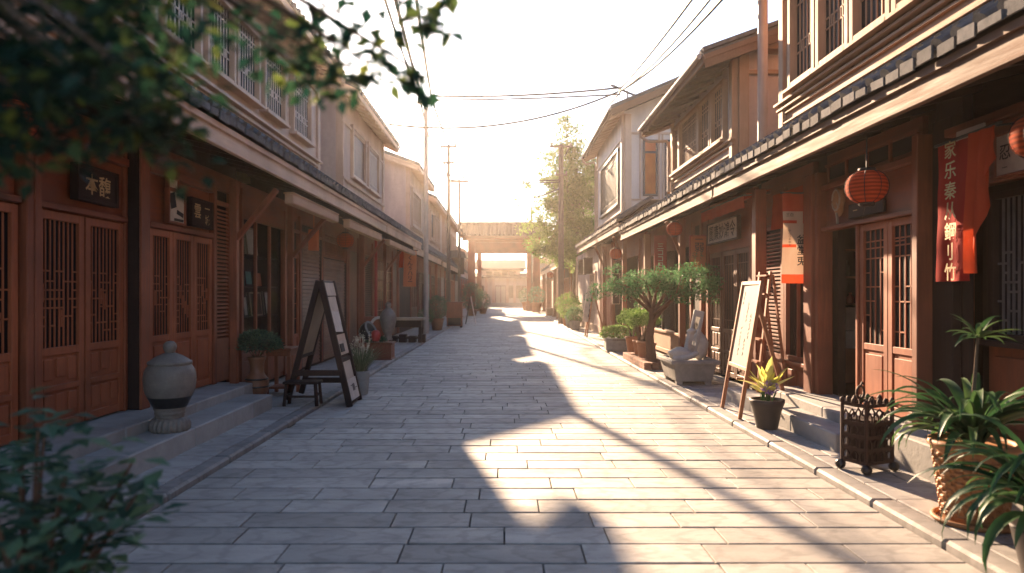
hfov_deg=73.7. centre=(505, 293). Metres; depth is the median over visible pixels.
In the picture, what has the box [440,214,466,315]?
shop house
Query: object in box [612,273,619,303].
hanging sign
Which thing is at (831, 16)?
window
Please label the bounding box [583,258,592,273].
sign box
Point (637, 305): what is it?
potted plant
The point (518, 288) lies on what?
window
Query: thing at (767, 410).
potted plant
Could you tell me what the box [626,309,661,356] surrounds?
potted plant
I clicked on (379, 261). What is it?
window
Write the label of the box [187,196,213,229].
wall sign
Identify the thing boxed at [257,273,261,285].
framed picture
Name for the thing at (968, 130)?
wall sign
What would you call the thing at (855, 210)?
wall sign
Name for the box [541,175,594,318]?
shop house
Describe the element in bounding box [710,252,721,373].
door
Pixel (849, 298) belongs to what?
bottle
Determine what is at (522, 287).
window
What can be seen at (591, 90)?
power cable
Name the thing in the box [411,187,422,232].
window
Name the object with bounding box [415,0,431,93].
power cable
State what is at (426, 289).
utility pole
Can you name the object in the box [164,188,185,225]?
wall sign
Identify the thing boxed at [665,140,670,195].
window
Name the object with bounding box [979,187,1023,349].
window
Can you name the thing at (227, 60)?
window
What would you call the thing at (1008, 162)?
wall sign
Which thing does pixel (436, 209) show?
shop house
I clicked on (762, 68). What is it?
utility pole
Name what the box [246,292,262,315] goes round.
framed picture
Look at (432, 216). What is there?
window
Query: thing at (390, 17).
power cable
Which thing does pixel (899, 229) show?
door
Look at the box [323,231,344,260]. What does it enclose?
window
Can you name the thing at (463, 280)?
shop house
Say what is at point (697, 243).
hanging sign
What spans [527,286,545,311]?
potted plant
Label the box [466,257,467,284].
shop house
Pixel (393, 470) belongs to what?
street
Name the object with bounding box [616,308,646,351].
potted plant
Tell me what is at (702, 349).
boulder
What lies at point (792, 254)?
banner
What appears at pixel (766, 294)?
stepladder
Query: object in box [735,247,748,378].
door
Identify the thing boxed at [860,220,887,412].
door
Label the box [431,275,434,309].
window
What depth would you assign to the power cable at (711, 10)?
15.68 m
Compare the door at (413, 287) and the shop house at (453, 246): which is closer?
the door at (413, 287)
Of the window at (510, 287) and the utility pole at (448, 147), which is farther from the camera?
the window at (510, 287)
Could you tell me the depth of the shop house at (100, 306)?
7.78 m
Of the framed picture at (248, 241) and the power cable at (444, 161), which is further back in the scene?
the power cable at (444, 161)
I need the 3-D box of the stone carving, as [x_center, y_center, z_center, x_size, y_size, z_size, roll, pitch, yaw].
[3.092,0.715,11.615,0.670,0.866,0.339,0,0,0]
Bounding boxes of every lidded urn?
[142,341,196,433]
[380,302,396,339]
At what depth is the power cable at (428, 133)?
30.09 m
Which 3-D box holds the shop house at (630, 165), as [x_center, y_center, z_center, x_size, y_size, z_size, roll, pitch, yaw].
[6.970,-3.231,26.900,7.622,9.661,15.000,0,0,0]
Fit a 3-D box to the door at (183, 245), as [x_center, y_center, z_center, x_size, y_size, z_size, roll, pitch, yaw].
[-3.989,0.245,8.431,0.042,1.950,0.533,0,0,0]
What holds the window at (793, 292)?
in the shop house at (905, 87)
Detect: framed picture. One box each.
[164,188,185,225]
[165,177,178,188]
[244,228,257,255]
[244,270,252,285]
[244,296,248,316]
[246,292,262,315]
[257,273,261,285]
[260,291,266,314]
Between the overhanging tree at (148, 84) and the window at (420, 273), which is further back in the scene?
the window at (420, 273)
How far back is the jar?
15.64 m
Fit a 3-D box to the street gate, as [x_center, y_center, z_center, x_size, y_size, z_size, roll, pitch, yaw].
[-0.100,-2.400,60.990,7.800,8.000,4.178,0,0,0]
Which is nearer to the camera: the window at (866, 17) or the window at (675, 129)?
the window at (866, 17)
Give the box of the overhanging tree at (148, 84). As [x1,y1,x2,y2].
[0,0,465,202]
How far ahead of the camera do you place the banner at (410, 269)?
24.30 m
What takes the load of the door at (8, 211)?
in the shop house at (100, 306)
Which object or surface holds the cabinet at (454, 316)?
on the street
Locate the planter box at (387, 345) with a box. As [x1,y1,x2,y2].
[361,336,395,359]
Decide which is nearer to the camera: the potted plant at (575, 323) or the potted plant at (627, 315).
the potted plant at (627, 315)
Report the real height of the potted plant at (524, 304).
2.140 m
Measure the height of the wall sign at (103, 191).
0.348 m
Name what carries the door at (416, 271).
in the shop house at (404, 191)
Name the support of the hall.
on the ground
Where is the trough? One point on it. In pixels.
(679, 372)
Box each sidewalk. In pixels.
[28,308,466,541]
[540,307,1019,565]
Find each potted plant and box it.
[0,386,187,572]
[0,440,65,567]
[228,328,285,393]
[349,331,390,394]
[417,308,433,330]
[429,295,447,329]
[461,282,483,315]
[474,291,490,313]
[518,288,532,309]
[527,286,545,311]
[554,291,580,325]
[558,297,583,327]
[565,306,583,329]
[598,324,635,350]
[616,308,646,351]
[621,307,647,353]
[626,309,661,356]
[633,287,664,347]
[740,357,793,429]
[863,313,1023,533]
[910,414,1023,572]
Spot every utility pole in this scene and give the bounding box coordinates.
[417,100,428,333]
[441,143,456,301]
[450,179,467,301]
[523,206,539,301]
[550,143,572,323]
[757,0,767,140]
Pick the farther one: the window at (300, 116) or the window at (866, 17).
the window at (300, 116)
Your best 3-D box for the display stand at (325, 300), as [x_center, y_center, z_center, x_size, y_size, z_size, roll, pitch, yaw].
[-2.622,0.710,9.929,0.945,1.796,0.698,0,0,0]
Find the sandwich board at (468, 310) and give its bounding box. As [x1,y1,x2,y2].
[465,296,475,323]
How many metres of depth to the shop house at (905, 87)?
7.06 m
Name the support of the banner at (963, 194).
hanging from the shop house at (905, 87)
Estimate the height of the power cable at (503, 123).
1.745 m
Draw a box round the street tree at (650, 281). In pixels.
[584,252,725,360]
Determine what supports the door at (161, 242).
in the shop house at (100, 306)
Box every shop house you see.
[0,0,389,533]
[320,78,423,350]
[384,150,442,334]
[428,192,455,317]
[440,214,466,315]
[457,246,467,308]
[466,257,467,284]
[540,257,544,306]
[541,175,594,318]
[541,247,553,307]
[575,76,679,336]
[617,20,777,385]
[706,0,1023,510]
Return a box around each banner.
[397,250,417,286]
[780,192,802,282]
[934,120,1014,281]
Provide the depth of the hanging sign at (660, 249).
16.48 m
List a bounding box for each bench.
[392,317,424,342]
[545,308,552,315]
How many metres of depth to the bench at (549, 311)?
47.00 m
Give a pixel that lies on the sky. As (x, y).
(512, 47)
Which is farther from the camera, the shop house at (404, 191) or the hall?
the hall
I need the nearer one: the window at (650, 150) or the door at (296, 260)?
the door at (296, 260)
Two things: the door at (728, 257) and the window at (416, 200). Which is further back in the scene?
the window at (416, 200)
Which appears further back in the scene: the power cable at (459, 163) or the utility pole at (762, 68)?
the power cable at (459, 163)
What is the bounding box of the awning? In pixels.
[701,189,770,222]
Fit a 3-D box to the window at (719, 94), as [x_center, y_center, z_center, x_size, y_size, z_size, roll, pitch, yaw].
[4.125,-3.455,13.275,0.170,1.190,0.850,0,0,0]
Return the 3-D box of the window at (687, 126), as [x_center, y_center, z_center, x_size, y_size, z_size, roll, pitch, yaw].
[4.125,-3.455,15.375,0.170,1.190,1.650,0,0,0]
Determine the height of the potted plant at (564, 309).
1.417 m
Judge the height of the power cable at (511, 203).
0.646 m
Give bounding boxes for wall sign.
[70,162,118,207]
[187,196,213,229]
[707,214,740,245]
[848,196,885,218]
[956,122,985,141]
[993,131,1023,178]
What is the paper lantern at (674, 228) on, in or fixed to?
hanging from the shop house at (705, 109)
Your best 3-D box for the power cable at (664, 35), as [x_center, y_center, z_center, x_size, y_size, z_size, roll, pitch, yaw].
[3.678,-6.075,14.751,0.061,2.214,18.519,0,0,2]
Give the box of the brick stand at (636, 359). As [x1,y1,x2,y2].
[623,352,662,369]
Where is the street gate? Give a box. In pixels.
[461,222,548,310]
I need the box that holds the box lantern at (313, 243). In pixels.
[308,215,318,250]
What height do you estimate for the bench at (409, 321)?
0.780 m
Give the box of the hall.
[475,260,526,305]
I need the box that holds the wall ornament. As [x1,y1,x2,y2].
[831,188,844,223]
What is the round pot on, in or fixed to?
on the planter box at (387, 345)
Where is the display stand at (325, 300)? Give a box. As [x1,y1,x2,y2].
[286,280,361,406]
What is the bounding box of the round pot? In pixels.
[358,321,376,339]
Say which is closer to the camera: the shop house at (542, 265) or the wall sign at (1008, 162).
the wall sign at (1008, 162)
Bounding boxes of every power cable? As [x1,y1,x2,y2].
[384,0,407,67]
[389,91,618,128]
[394,0,418,84]
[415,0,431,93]
[420,105,441,149]
[434,107,456,144]
[437,87,616,96]
[439,93,620,100]
[441,148,450,181]
[449,179,558,183]
[450,175,558,181]
[456,145,467,180]
[460,188,559,208]
[552,91,621,143]
[618,0,692,90]
[618,0,710,91]
[622,0,722,90]
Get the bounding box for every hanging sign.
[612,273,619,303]
[654,235,666,276]
[689,235,705,270]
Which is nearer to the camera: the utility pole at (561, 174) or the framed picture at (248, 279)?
the framed picture at (248, 279)
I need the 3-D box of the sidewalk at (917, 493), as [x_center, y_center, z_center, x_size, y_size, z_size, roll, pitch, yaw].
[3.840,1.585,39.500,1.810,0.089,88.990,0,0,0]
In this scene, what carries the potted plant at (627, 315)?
on the brick stand at (636, 359)
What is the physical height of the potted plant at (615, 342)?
0.712 m
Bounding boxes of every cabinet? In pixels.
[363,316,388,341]
[446,302,463,327]
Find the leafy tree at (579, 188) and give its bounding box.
[510,113,595,305]
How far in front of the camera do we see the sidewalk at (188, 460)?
7.82 m
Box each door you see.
[0,202,17,446]
[42,209,83,425]
[84,217,122,420]
[150,228,172,359]
[173,232,193,365]
[194,236,211,387]
[294,255,298,361]
[412,287,412,316]
[413,287,414,316]
[415,271,416,316]
[495,285,505,302]
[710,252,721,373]
[722,250,734,377]
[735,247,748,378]
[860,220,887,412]
[888,215,911,416]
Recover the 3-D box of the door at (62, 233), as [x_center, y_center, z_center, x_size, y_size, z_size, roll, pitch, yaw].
[-4.027,0.245,6.175,0.045,1.950,0.650,0,0,0]
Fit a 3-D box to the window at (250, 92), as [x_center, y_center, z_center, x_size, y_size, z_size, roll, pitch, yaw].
[-4.125,-3.715,10.975,0.170,1.230,1.050,0,0,0]
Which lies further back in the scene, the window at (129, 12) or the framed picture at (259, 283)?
the framed picture at (259, 283)
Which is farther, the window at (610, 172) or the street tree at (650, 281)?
the window at (610, 172)
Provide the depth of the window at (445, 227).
47.48 m
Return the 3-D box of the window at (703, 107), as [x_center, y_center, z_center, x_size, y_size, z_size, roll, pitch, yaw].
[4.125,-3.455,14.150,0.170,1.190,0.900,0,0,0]
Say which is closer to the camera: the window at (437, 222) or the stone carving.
the stone carving
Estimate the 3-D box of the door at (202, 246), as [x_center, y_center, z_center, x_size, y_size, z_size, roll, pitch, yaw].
[-3.989,0.245,8.977,0.042,1.950,0.533,0,0,0]
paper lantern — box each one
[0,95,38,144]
[336,218,353,248]
[547,271,553,278]
[609,238,621,259]
[666,217,682,236]
[844,136,889,206]
[1008,115,1023,157]
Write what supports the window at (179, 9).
in the shop house at (100, 306)
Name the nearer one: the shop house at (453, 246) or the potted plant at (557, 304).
the potted plant at (557, 304)
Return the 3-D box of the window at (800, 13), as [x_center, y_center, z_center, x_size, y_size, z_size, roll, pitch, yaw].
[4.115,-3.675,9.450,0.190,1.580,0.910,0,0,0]
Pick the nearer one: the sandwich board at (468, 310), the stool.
the stool
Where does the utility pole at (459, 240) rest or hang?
on the sidewalk at (188, 460)
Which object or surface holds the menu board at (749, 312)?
on the sidewalk at (917, 493)
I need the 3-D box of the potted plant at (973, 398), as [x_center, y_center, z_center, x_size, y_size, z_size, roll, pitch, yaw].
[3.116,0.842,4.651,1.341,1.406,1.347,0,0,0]
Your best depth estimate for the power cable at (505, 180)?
35.41 m
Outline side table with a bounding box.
[265,346,299,393]
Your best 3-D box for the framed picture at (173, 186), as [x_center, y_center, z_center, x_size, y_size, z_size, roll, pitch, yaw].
[-3.950,-1.300,8.100,0.050,0.138,0.248,0,0,0]
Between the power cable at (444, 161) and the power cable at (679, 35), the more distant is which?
the power cable at (444, 161)
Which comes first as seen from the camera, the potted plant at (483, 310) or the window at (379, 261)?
the window at (379, 261)
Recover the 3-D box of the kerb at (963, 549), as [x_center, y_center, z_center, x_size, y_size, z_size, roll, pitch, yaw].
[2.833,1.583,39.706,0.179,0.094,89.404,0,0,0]
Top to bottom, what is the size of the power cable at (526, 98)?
0.484 m
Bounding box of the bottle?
[846,293,853,302]
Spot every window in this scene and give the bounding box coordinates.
[128,4,163,29]
[158,0,207,65]
[202,0,240,90]
[232,15,264,108]
[253,222,270,349]
[259,41,289,128]
[289,72,315,147]
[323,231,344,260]
[350,124,368,188]
[366,141,381,198]
[374,257,394,329]
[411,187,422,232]
[419,272,422,313]
[430,210,435,242]
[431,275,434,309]
[435,215,440,245]
[445,227,446,250]
[451,234,453,250]
[509,286,512,297]
[516,286,520,297]
[521,286,525,297]
[589,271,595,287]
[599,147,619,218]
[643,140,657,195]
[651,250,676,332]
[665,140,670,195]
[669,123,679,176]
[675,105,696,172]
[695,92,709,159]
[707,79,727,150]
[779,283,802,367]
[782,0,816,93]
[810,0,850,74]
[843,0,893,50]
[885,0,923,20]
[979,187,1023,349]
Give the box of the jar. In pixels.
[371,330,380,340]
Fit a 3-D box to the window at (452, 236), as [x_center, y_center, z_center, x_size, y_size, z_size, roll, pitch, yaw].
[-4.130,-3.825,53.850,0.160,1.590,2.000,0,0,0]
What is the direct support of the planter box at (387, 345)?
on the sidewalk at (188, 460)
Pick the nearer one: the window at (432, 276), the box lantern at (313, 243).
the box lantern at (313, 243)
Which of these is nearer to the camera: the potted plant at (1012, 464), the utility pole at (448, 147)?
the potted plant at (1012, 464)
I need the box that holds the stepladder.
[747,271,787,392]
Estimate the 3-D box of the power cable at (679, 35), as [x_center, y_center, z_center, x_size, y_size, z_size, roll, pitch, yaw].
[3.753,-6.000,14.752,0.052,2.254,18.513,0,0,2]
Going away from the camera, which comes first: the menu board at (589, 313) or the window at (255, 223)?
the window at (255, 223)
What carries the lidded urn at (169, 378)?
on the shop house at (100, 306)
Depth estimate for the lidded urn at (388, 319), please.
15.98 m
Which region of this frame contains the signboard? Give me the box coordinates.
[450,250,465,273]
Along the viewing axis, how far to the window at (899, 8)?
7.03 m
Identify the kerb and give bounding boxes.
[52,306,482,554]
[538,312,1020,572]
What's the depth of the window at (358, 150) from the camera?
19.36 m
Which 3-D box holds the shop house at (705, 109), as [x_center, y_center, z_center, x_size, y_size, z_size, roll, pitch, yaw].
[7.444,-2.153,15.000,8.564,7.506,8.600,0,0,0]
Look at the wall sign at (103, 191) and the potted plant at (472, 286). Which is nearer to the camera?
the wall sign at (103, 191)
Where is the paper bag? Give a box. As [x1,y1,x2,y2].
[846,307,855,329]
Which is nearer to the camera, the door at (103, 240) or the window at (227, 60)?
the door at (103, 240)
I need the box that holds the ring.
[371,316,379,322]
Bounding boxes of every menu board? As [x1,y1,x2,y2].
[582,287,602,336]
[720,280,784,419]
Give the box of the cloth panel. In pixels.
[771,185,802,229]
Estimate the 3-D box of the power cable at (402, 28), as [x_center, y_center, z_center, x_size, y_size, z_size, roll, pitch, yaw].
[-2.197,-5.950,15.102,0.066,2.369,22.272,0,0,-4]
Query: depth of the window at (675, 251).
16.01 m
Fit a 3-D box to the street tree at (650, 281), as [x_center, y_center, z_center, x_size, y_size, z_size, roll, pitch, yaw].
[3.325,0.362,13.794,3.158,2.386,1.940,0,0,43]
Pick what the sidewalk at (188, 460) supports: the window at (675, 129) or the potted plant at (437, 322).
the potted plant at (437, 322)
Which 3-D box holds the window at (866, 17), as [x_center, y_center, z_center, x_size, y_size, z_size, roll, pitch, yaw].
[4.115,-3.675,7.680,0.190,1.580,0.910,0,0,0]
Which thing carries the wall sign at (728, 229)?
attached to the shop house at (705, 109)
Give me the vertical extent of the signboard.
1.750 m
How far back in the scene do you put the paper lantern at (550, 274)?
43.86 m
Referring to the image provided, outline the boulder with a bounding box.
[692,329,708,359]
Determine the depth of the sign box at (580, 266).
29.22 m
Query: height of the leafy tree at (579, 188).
11.577 m
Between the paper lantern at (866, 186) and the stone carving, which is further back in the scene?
the stone carving
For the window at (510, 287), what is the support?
in the hall
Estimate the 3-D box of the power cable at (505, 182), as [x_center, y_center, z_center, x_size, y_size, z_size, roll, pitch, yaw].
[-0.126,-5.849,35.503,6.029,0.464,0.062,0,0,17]
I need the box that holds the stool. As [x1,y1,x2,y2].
[282,380,322,405]
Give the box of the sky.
[292,0,777,272]
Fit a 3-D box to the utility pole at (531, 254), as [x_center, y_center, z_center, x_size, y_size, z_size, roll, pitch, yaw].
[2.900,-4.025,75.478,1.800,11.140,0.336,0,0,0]
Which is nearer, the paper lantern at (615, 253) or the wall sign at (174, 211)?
the wall sign at (174, 211)
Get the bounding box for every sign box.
[578,259,585,274]
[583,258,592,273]
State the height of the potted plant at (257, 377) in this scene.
1.059 m
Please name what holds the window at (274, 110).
in the shop house at (100, 306)
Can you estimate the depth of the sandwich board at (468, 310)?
35.05 m
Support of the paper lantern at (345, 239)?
hanging from the shop house at (100, 306)
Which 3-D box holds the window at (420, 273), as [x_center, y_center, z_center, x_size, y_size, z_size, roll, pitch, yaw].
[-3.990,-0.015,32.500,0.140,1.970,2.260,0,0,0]
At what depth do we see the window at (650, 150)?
24.37 m
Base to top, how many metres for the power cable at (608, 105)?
0.719 m
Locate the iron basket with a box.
[835,381,899,475]
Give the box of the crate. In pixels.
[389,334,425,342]
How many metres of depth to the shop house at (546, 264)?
67.08 m
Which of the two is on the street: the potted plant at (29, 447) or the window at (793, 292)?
the potted plant at (29, 447)
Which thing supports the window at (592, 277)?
in the shop house at (630, 165)
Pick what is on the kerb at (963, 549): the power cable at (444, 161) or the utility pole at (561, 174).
the utility pole at (561, 174)
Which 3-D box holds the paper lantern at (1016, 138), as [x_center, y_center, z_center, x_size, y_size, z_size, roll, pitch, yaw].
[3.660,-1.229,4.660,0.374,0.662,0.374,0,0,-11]
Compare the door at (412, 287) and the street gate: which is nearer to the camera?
the door at (412, 287)
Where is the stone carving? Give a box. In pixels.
[667,310,704,359]
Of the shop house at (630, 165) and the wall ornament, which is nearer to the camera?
the wall ornament
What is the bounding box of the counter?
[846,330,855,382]
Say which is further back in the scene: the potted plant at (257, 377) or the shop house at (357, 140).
the shop house at (357, 140)
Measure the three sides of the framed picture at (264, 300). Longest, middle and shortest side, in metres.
0.420 x 0.260 x 0.062 m
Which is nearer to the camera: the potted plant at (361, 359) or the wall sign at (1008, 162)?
the wall sign at (1008, 162)
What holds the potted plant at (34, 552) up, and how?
on the street
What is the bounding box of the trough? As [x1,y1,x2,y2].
[656,355,720,384]
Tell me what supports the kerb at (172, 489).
on the ground
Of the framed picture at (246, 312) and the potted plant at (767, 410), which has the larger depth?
the framed picture at (246, 312)
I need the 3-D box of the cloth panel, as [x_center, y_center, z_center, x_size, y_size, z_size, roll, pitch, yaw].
[3.900,-1.170,9.450,0.048,0.500,1.024,0,0,0]
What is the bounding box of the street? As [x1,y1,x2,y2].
[83,306,982,572]
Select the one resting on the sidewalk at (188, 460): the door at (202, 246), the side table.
the side table
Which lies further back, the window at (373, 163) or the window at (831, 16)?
the window at (373, 163)
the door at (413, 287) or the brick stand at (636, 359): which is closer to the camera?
the brick stand at (636, 359)
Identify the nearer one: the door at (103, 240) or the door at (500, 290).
the door at (103, 240)
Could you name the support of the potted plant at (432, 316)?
on the sidewalk at (188, 460)
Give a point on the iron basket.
(864, 433)
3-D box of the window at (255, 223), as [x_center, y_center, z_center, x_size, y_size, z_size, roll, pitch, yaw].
[-4.045,-0.115,11.375,0.050,2.070,1.910,0,0,0]

